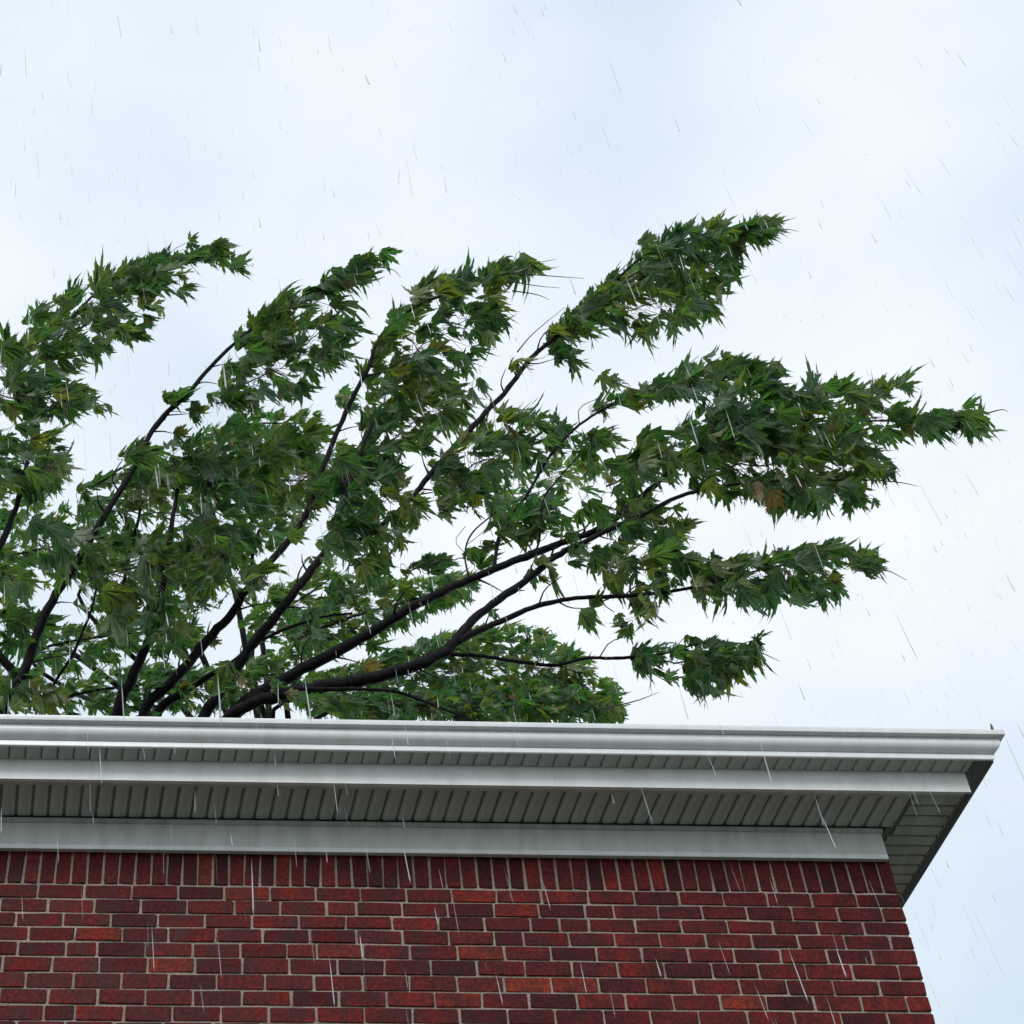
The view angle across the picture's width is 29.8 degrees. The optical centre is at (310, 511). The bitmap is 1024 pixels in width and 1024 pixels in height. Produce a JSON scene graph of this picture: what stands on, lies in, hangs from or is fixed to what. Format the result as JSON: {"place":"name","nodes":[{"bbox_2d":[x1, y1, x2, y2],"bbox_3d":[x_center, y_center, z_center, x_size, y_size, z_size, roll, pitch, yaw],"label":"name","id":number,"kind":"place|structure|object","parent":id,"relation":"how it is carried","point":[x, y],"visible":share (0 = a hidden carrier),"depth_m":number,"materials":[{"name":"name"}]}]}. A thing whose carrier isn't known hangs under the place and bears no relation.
{"place":"outdoors","nodes":[
{"label":"outdoors","id":0,"kind":"place"},
{"bbox_2d":[0,714,1004,1023],"bbox_3d":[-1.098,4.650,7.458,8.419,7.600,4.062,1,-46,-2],"label":"brick building","id":1,"kind":"structure","parent":0,"point":[246,870],"depth_m":8.44,"materials":[{"name":"brick"}]},
{"bbox_2d":[0,0,1023,1022],"bbox_3d":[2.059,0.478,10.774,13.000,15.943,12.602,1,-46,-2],"label":"rain","id":2,"kind":"object","parent":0,"point":[519,453],"visible":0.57,"depth_m":7.09,"materials":[{"name":"white liquid"}]},
{"bbox_2d":[0,0,1023,1023],"label":"sky","id":3,"kind":"structure","parent":0,"point":[578,90],"materials":[{"name":"white"}]},
{"label":"ground","id":4,"kind":"structure","parent":0,"visible":0},
{"bbox_2d":[0,383,631,723],"bbox_3d":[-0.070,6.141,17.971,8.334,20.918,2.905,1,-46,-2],"label":"maple tree","id":5,"kind":"object","parent":4,"relation":"on","point":[470,687],"visible":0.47,"depth_m":21.66,"materials":[{"name":"green plant"}]},
{"bbox_2d":[0,206,1007,721],"bbox_3d":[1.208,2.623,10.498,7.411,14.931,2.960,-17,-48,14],"label":"maple tree","id":6,"kind":"object","parent":4,"relation":"on","point":[778,422],"visible":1,"depth_m":13.19,"materials":[{"name":"green plant"}]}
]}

